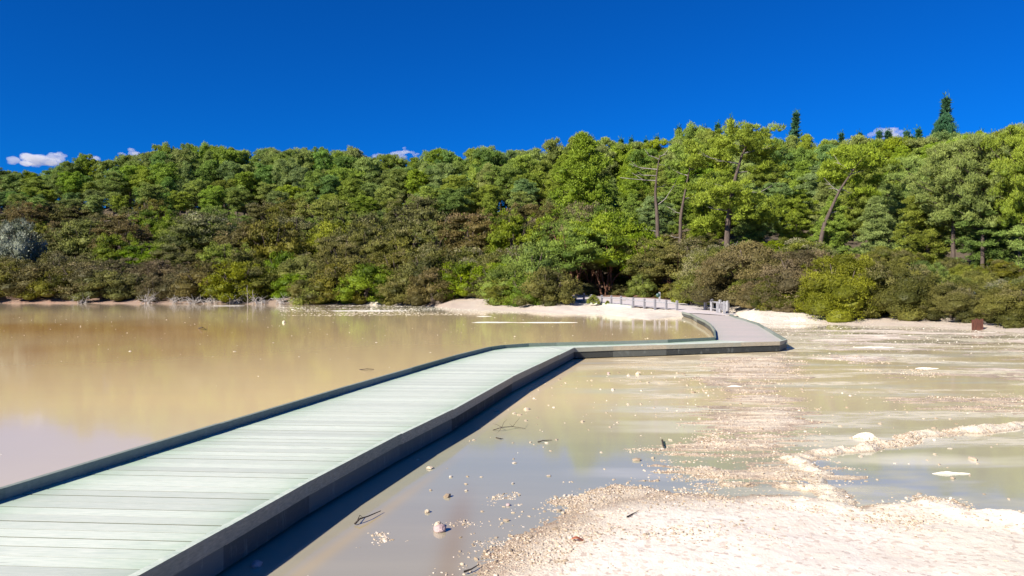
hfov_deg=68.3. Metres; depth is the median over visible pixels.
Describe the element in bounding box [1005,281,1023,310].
tea tree shrub
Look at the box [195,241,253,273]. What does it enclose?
tea tree shrub
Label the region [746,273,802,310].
tea tree shrub
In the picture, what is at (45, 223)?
tea tree shrub
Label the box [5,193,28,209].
pine tree
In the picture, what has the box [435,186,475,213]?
pine tree
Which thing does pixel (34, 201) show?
pine tree
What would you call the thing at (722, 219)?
pine tree
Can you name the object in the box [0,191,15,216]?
pine tree
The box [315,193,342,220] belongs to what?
pine tree
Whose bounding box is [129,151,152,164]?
pine tree
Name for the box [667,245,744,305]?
tea tree shrub
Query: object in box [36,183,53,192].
pine tree
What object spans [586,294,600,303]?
tea tree shrub
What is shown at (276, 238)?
tea tree shrub
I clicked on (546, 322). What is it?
crust patch
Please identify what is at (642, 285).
tea tree shrub
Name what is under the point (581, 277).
tea tree shrub
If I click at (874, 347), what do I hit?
crust patch
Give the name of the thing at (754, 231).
pine tree
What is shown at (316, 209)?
tea tree shrub
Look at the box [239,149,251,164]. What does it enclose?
pine tree
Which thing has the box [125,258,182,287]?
tea tree shrub
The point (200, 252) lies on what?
tea tree shrub
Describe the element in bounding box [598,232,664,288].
tea tree
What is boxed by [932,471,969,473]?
crust patch
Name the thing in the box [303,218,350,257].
tea tree shrub
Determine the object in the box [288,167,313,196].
pine tree
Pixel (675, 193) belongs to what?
pine tree
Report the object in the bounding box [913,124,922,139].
conifer tree
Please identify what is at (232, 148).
pine tree
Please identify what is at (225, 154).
pine tree
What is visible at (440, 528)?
rock
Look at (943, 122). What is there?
conifer tree
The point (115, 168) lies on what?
pine tree
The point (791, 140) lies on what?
pine tree
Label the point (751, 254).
tea tree shrub
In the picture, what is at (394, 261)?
tea tree shrub
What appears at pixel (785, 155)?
pine tree
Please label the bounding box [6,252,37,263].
tea tree shrub
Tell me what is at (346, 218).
tea tree shrub
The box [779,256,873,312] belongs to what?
tea tree shrub
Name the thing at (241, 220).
tea tree shrub
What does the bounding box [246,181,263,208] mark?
pine tree
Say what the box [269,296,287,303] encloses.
dead shrub
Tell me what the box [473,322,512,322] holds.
crust patch
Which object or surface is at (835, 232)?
pine tree
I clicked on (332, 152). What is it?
pine tree
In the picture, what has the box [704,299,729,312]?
railing
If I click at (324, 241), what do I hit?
tea tree shrub
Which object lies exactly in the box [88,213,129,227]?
tea tree shrub
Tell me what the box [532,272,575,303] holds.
tea tree shrub
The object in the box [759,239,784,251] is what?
tea tree shrub
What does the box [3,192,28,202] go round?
pine tree
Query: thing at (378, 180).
pine tree
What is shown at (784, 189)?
pine tree
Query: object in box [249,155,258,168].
pine tree
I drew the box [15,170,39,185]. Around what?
pine tree
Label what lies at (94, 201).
pine tree
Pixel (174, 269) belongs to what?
tea tree shrub
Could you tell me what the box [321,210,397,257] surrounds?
tea tree shrub
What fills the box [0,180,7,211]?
pine tree
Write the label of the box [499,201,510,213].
pine tree
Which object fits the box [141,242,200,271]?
tea tree shrub
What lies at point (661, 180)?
pine tree
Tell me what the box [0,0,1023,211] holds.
sky
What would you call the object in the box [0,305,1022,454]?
floating crust
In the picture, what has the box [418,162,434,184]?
pine tree
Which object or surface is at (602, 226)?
tea tree
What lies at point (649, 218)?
pine tree
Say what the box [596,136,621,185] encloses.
pine tree
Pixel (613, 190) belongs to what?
pine tree
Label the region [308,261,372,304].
tea tree shrub
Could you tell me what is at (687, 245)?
tea tree shrub
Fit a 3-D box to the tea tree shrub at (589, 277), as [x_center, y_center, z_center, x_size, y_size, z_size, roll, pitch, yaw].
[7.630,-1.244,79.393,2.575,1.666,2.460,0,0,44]
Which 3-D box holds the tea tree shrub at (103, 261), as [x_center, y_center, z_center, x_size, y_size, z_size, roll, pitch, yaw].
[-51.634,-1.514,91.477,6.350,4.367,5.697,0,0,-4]
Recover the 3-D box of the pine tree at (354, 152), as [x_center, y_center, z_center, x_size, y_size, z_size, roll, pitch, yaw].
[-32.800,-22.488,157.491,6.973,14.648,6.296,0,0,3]
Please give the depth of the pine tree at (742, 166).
94.90 m
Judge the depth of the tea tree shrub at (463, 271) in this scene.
69.90 m
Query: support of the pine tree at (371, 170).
on the ground
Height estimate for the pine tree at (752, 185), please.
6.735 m
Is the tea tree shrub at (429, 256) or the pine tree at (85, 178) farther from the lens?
the pine tree at (85, 178)
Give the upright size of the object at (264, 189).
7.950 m
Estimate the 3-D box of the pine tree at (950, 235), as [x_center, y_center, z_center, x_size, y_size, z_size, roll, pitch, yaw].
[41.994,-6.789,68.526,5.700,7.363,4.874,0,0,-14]
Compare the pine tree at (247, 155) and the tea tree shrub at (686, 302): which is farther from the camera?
the pine tree at (247, 155)
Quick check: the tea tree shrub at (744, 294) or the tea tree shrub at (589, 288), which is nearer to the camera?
the tea tree shrub at (744, 294)
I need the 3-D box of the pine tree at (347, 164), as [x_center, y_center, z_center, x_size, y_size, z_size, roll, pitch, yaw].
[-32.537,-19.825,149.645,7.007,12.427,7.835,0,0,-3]
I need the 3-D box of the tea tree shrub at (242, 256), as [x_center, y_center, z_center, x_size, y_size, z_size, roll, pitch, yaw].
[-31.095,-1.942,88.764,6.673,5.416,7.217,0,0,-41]
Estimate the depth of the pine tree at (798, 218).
72.26 m
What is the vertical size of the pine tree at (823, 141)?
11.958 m
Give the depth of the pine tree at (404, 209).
129.96 m
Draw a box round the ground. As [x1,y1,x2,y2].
[0,205,1023,332]
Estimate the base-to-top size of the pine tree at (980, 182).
10.746 m
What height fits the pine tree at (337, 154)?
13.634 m
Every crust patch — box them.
[335,310,399,310]
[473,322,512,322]
[517,322,576,322]
[855,347,894,347]
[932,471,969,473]
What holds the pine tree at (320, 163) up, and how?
on the ground
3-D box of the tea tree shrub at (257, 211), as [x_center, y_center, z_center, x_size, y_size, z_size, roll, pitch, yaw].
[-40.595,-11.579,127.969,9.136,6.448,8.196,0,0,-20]
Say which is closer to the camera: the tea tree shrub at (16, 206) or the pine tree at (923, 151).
the pine tree at (923, 151)
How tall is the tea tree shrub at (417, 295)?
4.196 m
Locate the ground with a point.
(637, 312)
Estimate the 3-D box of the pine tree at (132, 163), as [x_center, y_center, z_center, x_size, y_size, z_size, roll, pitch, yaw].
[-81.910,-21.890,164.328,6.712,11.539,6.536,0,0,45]
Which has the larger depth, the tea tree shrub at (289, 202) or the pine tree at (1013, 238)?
the tea tree shrub at (289, 202)
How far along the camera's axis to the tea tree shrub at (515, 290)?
59.19 m
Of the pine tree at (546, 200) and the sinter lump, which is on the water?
the sinter lump
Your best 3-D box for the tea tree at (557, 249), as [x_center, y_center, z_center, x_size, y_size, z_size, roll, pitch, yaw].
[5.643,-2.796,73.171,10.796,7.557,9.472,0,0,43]
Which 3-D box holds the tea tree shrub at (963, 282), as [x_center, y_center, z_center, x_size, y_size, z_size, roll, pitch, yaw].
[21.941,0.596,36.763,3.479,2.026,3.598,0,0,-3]
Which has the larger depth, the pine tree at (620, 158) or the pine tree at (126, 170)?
the pine tree at (126, 170)
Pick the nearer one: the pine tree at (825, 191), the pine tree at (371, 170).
the pine tree at (825, 191)
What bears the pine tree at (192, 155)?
on the ground
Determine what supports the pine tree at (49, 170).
on the ground
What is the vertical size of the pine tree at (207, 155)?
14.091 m
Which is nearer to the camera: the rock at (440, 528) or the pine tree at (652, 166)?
the rock at (440, 528)
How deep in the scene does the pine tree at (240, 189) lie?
141.85 m
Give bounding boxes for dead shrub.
[134,289,158,303]
[168,295,187,303]
[179,295,203,303]
[196,296,219,303]
[227,293,246,303]
[249,294,267,303]
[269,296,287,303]
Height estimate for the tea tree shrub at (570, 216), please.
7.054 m
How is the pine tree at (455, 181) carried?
on the ground
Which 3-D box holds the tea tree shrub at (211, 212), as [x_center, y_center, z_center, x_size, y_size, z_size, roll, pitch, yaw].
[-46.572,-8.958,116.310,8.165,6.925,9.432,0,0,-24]
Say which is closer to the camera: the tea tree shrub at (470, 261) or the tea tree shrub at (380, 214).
the tea tree shrub at (470, 261)
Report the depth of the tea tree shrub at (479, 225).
84.50 m
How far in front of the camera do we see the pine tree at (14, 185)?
163.90 m
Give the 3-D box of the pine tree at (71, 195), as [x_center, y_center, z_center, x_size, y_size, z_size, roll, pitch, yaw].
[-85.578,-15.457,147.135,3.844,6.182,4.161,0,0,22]
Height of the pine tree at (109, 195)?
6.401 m
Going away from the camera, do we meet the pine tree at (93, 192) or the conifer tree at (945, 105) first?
the conifer tree at (945, 105)
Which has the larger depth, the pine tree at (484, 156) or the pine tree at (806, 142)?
the pine tree at (484, 156)
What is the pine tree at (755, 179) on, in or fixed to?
on the ground
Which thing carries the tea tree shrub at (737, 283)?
on the ground
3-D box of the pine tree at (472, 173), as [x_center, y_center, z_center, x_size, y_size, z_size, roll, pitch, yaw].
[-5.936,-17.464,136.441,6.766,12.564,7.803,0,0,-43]
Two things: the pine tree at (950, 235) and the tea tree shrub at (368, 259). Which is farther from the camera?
the tea tree shrub at (368, 259)
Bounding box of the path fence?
[575,293,677,309]
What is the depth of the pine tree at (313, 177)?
140.57 m
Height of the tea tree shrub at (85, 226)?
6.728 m
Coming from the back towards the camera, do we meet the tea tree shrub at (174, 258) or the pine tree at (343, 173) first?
the pine tree at (343, 173)
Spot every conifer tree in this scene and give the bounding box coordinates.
[714,119,720,130]
[786,108,802,142]
[837,129,845,143]
[876,129,883,139]
[884,127,892,141]
[902,128,910,139]
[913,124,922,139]
[931,113,959,134]
[934,91,956,132]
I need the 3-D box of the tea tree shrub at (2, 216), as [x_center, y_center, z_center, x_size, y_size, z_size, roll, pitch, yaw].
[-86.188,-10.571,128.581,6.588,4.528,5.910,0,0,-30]
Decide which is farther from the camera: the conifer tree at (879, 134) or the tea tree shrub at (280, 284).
the conifer tree at (879, 134)
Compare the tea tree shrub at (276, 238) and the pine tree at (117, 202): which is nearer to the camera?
the tea tree shrub at (276, 238)
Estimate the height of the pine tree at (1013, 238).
8.085 m
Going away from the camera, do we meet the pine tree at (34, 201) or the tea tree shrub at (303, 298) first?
the tea tree shrub at (303, 298)
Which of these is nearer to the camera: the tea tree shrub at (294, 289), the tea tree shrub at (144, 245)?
the tea tree shrub at (294, 289)
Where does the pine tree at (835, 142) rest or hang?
on the ground
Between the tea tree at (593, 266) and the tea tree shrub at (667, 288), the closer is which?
the tea tree shrub at (667, 288)
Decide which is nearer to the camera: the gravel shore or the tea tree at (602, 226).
the gravel shore
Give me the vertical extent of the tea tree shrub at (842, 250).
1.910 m
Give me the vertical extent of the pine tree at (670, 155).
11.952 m
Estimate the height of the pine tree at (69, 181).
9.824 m
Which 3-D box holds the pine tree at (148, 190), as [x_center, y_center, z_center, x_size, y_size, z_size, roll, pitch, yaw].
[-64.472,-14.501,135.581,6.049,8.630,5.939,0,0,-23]
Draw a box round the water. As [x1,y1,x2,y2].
[0,303,1023,575]
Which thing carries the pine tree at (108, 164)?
on the ground
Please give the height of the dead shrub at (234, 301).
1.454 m
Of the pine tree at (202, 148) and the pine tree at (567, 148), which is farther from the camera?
the pine tree at (202, 148)
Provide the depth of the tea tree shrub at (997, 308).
31.54 m
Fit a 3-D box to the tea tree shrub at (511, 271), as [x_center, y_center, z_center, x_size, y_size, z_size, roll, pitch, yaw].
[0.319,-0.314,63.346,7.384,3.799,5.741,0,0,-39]
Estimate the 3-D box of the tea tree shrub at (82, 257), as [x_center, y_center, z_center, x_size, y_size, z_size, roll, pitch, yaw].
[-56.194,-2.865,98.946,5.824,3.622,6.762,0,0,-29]
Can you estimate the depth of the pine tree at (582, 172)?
90.55 m
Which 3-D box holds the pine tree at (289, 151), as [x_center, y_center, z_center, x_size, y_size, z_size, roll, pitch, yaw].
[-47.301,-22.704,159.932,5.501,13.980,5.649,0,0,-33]
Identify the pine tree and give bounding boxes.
[0,170,12,208]
[0,173,24,209]
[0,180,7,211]
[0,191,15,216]
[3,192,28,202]
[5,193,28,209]
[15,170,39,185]
[17,177,50,194]
[22,187,39,199]
[26,197,48,220]
[32,194,50,205]
[36,171,53,204]
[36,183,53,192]
[37,189,57,202]
[41,165,64,192]
[45,174,66,197]
[52,161,80,183]
[55,198,81,213]
[56,170,83,194]
[61,192,83,203]
[72,153,94,174]
[75,174,93,204]
[77,182,110,197]
[78,189,107,218]
[81,194,108,215]
[83,159,101,183]
[87,180,106,194]
[94,158,118,208]
[98,171,135,216]
[103,166,128,209]
[103,192,123,215]
[110,195,133,211]
[114,154,131,175]
[118,164,139,213]
[121,161,148,206]
[124,154,140,208]
[128,168,157,206]
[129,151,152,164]
[132,185,144,203]
[132,196,143,208]
[135,182,170,206]
[137,165,149,205]
[146,151,174,182]
[146,161,183,203]
[150,142,174,180]
[157,176,183,221]
[164,148,198,211]
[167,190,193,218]
[174,150,202,211]
[175,160,198,213]
[180,143,198,161]
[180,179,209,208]
[190,160,223,194]
[191,141,216,177]
[197,150,223,206]
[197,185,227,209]
[201,145,222,162]
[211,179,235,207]
[214,148,243,182]
[216,160,243,213]
[221,146,246,171]
[223,185,251,213]
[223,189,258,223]
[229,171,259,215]
[237,164,256,188]
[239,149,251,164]
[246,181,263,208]
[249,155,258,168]
[251,162,281,212]
[252,147,279,167]
[256,150,276,167]
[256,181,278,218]
[261,149,281,159]
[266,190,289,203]
[270,153,289,190]
[271,157,299,186]
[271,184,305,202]
[278,148,297,157]
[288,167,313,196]
[290,149,314,170]
[291,147,306,153]
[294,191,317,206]
[299,168,327,199]
[310,150,334,174]
[312,146,328,162]
[313,175,342,197]
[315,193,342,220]
[323,149,345,168]
[325,167,365,209]
[326,152,351,168]
[332,155,359,178]
[336,177,366,211]
[343,145,366,159]
[347,193,379,214]
[353,157,381,185]
[359,182,383,201]
[372,153,406,181]
[372,169,391,194]
[373,186,404,215]
[380,168,409,214]
[380,199,402,218]
[386,166,413,200]
[387,159,407,168]
[400,195,425,223]
[404,157,420,202]
[404,168,434,197]
[407,186,446,214]
[413,149,432,168]
[413,184,445,211]
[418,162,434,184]
[421,148,447,167]
[424,162,455,211]
[426,165,453,181]
[429,147,457,163]
[432,174,478,213]
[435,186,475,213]
[446,174,477,205]
[452,160,469,213]
[453,156,469,165]
[461,158,483,215]
[463,147,479,165]
[465,148,507,188]
[471,145,495,160]
[474,184,503,207]
[476,163,498,191]
[481,193,504,224]
[482,163,521,218]
[498,149,520,211]
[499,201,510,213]
[505,191,537,220]
[508,154,538,208]
[509,178,539,202]
[510,171,551,220]
[512,149,527,157]
[522,147,546,210]
[527,159,553,206]
[539,130,613,224]
[539,172,568,202]
[539,190,559,208]
[542,138,563,176]
[543,198,562,218]
[544,154,569,197]
[561,136,574,155]
[591,143,618,183]
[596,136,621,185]
[601,180,623,211]
[603,176,622,207]
[606,143,632,190]
[616,141,658,164]
[616,149,638,198]
[618,166,653,209]
[623,193,645,232]
[626,148,664,188]
[635,196,676,234]
[636,190,649,225]
[639,154,672,193]
[641,138,668,186]
[648,161,675,224]
[657,185,691,234]
[661,138,722,241]
[661,139,698,185]
[667,160,715,228]
[674,121,705,140]
[679,118,790,245]
[685,194,723,244]
[689,171,742,235]
[694,129,723,167]
[712,157,738,220]
[728,134,741,170]
[730,186,779,243]
[731,153,753,194]
[731,153,772,187]
[731,183,768,232]
[739,131,773,159]
[740,163,791,229]
[763,182,803,234]
[765,137,793,185]
[773,191,821,245]
[779,135,798,194]
[783,133,816,195]
[785,159,817,221]
[786,147,816,186]
[793,165,853,222]
[806,180,840,236]
[806,195,852,254]
[810,142,839,166]
[812,138,829,161]
[815,138,900,241]
[830,138,841,145]
[830,144,853,190]
[838,188,864,239]
[839,156,897,241]
[842,134,889,169]
[854,195,905,255]
[863,183,900,247]
[872,135,915,166]
[879,154,939,247]
[888,144,913,188]
[889,147,936,165]
[890,192,962,266]
[900,138,989,257]
[903,135,950,150]
[911,182,955,246]
[918,139,957,179]
[928,130,977,142]
[938,132,1016,267]
[940,180,969,248]
[944,197,1023,276]
[968,190,1018,257]
[976,129,990,134]
[979,123,1023,271]
[996,122,1023,142]
[1003,213,1023,269]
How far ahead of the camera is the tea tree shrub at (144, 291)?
83.19 m
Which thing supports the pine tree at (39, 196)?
on the ground
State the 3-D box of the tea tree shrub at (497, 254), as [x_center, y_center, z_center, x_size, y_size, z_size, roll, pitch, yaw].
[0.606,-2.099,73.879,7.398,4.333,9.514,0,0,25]
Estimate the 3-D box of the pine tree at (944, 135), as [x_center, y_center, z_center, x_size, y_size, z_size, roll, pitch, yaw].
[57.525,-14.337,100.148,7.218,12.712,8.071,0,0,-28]
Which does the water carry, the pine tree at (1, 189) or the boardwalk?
the boardwalk
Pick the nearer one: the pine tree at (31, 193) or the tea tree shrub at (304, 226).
the tea tree shrub at (304, 226)
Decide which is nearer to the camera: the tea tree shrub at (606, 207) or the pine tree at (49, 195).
the tea tree shrub at (606, 207)
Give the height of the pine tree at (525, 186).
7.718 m
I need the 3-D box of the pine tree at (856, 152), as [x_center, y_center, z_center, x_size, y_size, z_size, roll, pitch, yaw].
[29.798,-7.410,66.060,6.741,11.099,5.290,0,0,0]
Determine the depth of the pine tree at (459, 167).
140.88 m
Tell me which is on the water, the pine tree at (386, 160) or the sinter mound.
the sinter mound
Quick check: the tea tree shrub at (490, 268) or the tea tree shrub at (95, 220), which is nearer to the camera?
the tea tree shrub at (490, 268)
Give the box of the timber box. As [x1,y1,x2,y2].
[972,318,982,329]
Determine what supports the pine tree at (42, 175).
on the ground
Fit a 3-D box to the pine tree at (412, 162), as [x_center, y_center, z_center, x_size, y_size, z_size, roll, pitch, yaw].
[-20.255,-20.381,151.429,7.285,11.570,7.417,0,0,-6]
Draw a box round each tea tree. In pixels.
[529,219,625,294]
[555,214,661,294]
[555,236,622,291]
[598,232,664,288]
[615,236,684,296]
[639,245,697,283]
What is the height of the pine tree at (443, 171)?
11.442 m
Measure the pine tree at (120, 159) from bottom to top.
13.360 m
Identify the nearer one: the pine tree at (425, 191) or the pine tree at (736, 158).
the pine tree at (736, 158)
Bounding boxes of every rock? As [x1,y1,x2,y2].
[251,560,262,567]
[433,524,445,532]
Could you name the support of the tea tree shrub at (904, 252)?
on the ground
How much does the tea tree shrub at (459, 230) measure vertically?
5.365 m
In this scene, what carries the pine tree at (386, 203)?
on the ground
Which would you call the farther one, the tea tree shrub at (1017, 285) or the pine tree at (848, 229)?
the pine tree at (848, 229)
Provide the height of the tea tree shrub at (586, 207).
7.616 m
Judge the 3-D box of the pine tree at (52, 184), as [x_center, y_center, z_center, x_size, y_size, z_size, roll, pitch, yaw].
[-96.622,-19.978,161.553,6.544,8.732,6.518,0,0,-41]
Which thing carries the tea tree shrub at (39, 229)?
on the ground
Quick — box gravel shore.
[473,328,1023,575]
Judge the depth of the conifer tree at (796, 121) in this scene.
128.31 m
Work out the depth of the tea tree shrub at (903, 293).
36.29 m
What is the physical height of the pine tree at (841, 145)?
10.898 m
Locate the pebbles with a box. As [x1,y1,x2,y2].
[416,372,1010,551]
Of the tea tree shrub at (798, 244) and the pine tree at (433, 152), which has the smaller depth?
the tea tree shrub at (798, 244)
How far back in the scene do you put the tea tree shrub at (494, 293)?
60.88 m
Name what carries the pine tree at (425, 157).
on the ground
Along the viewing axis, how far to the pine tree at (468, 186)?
131.75 m
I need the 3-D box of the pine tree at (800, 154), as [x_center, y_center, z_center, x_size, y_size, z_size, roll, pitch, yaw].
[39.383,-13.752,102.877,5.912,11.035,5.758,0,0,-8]
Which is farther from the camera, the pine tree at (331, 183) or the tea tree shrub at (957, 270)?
the pine tree at (331, 183)
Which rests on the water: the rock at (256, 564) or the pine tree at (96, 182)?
the rock at (256, 564)
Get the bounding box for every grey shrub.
[0,217,48,262]
[2,248,16,261]
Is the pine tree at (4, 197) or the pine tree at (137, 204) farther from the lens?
the pine tree at (137, 204)
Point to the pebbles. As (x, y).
(447, 495)
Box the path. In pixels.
[572,295,728,315]
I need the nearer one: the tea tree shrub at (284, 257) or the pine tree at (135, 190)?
the tea tree shrub at (284, 257)
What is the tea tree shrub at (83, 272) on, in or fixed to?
on the ground
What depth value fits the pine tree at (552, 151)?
133.99 m
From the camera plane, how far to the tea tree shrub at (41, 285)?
84.44 m
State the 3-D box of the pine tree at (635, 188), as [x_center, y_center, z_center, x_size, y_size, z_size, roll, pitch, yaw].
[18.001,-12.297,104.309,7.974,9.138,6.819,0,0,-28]
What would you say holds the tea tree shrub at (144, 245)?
on the ground
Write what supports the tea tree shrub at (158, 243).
on the ground
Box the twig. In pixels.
[493,420,525,431]
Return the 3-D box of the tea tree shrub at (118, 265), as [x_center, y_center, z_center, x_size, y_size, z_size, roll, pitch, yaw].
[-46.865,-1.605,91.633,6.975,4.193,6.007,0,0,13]
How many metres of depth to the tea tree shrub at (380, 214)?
116.78 m
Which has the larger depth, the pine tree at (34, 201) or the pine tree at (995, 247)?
the pine tree at (34, 201)
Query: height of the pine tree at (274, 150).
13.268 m
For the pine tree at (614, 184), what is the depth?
110.43 m
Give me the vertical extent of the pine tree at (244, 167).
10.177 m
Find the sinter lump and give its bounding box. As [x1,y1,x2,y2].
[852,432,878,439]
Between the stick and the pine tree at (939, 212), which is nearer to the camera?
the stick
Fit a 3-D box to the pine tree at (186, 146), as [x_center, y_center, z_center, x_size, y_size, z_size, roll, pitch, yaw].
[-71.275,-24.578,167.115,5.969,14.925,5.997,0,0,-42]
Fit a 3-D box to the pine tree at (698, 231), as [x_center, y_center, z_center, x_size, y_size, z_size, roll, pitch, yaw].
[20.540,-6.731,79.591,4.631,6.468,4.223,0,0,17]
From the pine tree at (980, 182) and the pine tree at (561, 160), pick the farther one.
the pine tree at (561, 160)
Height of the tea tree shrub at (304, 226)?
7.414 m
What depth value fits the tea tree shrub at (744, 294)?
44.15 m
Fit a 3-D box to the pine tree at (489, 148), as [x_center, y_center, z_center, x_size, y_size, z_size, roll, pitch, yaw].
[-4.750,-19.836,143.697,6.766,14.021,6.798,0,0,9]
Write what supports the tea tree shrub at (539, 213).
on the ground
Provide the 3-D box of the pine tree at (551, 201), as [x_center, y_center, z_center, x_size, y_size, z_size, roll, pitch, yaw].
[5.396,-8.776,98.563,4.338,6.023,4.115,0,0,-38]
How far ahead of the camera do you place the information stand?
45.13 m
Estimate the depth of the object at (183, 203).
136.12 m
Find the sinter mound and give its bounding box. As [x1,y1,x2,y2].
[784,317,806,321]
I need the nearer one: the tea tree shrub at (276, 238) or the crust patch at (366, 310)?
the crust patch at (366, 310)
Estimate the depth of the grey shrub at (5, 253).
97.32 m
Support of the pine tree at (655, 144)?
on the ground
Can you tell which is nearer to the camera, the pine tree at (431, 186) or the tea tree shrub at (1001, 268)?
the tea tree shrub at (1001, 268)
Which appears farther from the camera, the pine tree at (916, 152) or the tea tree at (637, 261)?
the pine tree at (916, 152)
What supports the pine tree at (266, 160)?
on the ground
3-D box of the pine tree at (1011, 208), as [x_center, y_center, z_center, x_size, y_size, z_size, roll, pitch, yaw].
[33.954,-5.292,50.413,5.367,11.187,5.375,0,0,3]
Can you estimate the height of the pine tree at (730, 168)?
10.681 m
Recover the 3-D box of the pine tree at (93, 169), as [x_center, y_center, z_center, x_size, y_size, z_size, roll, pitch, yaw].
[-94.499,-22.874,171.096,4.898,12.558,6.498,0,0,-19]
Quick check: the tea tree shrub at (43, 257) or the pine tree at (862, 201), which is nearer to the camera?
the pine tree at (862, 201)
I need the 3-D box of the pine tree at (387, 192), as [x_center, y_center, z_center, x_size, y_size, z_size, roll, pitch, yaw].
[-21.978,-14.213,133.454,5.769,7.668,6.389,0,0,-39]
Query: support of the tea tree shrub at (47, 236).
on the ground
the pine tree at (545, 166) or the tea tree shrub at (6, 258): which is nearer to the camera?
the tea tree shrub at (6, 258)
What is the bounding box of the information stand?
[716,301,725,312]
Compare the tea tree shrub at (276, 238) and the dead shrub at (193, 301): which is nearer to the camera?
the dead shrub at (193, 301)
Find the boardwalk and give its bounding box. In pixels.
[0,312,787,575]
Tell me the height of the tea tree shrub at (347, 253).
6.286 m
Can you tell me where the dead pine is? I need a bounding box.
[621,148,680,283]
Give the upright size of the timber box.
0.467 m
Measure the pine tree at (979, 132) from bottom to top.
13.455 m
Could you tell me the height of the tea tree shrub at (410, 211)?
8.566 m
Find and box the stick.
[354,510,380,524]
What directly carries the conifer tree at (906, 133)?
on the ground
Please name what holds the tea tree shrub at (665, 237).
on the ground
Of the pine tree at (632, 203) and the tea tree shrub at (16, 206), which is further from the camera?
the tea tree shrub at (16, 206)
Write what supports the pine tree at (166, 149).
on the ground
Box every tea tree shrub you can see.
[0,213,11,224]
[0,255,22,272]
[0,258,27,296]
[0,261,60,297]
[1,201,50,222]
[5,200,50,225]
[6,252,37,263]
[16,266,79,299]
[23,224,51,238]
[35,221,54,226]
[37,250,68,265]
[38,226,85,257]
[39,252,80,271]
[43,201,66,221]
[44,217,117,258]
[44,220,76,242]
[45,203,98,221]
[45,260,119,299]
[59,218,80,228]
[65,252,97,264]
[65,258,111,269]
[68,269,132,301]
[87,211,155,255]
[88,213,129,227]
[91,232,140,272]
[101,256,145,276]
[108,272,155,298]
[115,242,163,271]
[118,206,140,227]
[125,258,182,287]
[128,205,176,243]
[133,197,169,227]
[133,241,163,257]
[133,275,175,301]
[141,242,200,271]
[152,216,216,255]
[153,267,203,298]
[159,207,239,254]
[167,258,237,300]
[171,265,194,275]
[191,208,225,232]
[191,249,213,269]
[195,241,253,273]
[196,259,277,302]
[201,203,238,222]
[209,220,270,262]
[222,247,268,267]
[228,264,282,298]
[229,214,263,229]
[231,218,314,263]
[245,199,285,224]
[263,251,297,279]
[264,197,309,220]
[269,202,314,222]
[270,272,307,299]
[272,213,323,252]
[274,254,322,280]
[284,274,339,303]
[287,274,339,304]
[290,196,354,223]
[292,252,320,268]
[296,216,320,238]
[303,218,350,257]
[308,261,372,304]
[311,232,369,268]
[311,240,370,276]
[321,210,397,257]
[328,209,377,225]
[332,262,396,303]
[344,220,402,264]
[356,249,398,270]
[358,209,392,227]
[368,227,442,263]
[371,249,419,281]
[374,273,427,304]
[380,192,448,235]
[388,242,465,300]
[403,265,460,305]
[407,213,464,254]
[429,260,488,299]
[434,207,507,257]
[438,217,477,243]
[453,245,489,263]
[456,257,486,281]
[463,273,489,298]
[469,262,504,295]
[475,262,536,305]
[477,244,525,268]
[483,207,548,253]
[483,277,516,304]
[496,199,559,239]
[496,241,562,279]
[501,273,543,306]
[505,220,562,248]
[512,266,582,306]
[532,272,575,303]
[549,200,631,240]
[554,201,598,237]
[574,269,585,282]
[577,282,600,295]
[578,207,653,244]
[579,269,596,282]
[581,199,637,234]
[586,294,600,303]
[589,270,612,283]
[605,283,627,295]
[624,276,638,287]
[625,274,657,297]
[641,236,718,283]
[649,282,664,296]
[654,234,673,243]
[655,283,679,298]
[662,234,684,241]
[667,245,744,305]
[670,279,694,303]
[680,239,786,304]
[682,233,722,249]
[686,243,734,267]
[723,236,752,246]
[725,278,747,300]
[733,250,788,292]
[735,280,764,308]
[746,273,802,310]
[747,247,832,312]
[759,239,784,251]
[764,237,840,255]
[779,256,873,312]
[792,251,891,322]
[831,245,863,256]
[852,261,942,320]
[853,253,886,265]
[862,245,897,261]
[868,254,941,314]
[887,249,927,264]
[910,260,949,282]
[916,281,987,322]
[933,257,969,272]
[938,274,978,289]
[940,279,993,314]
[948,263,988,276]
[959,270,1002,289]
[972,281,1023,328]
[976,259,1023,282]
[981,276,1023,294]
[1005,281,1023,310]
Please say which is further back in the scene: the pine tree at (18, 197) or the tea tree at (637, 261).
the pine tree at (18, 197)
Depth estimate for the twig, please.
9.54 m
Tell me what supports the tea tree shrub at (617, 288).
on the ground
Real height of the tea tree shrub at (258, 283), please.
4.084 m
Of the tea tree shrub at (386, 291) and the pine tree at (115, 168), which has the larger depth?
the pine tree at (115, 168)
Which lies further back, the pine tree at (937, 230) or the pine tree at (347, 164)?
the pine tree at (347, 164)
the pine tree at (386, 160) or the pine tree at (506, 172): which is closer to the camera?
the pine tree at (506, 172)
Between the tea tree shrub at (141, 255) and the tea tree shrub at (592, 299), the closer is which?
the tea tree shrub at (592, 299)
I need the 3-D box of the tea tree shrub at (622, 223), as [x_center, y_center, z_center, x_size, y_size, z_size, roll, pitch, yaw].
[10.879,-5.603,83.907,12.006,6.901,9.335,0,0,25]
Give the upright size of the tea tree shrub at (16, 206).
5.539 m
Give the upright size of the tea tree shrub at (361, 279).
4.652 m

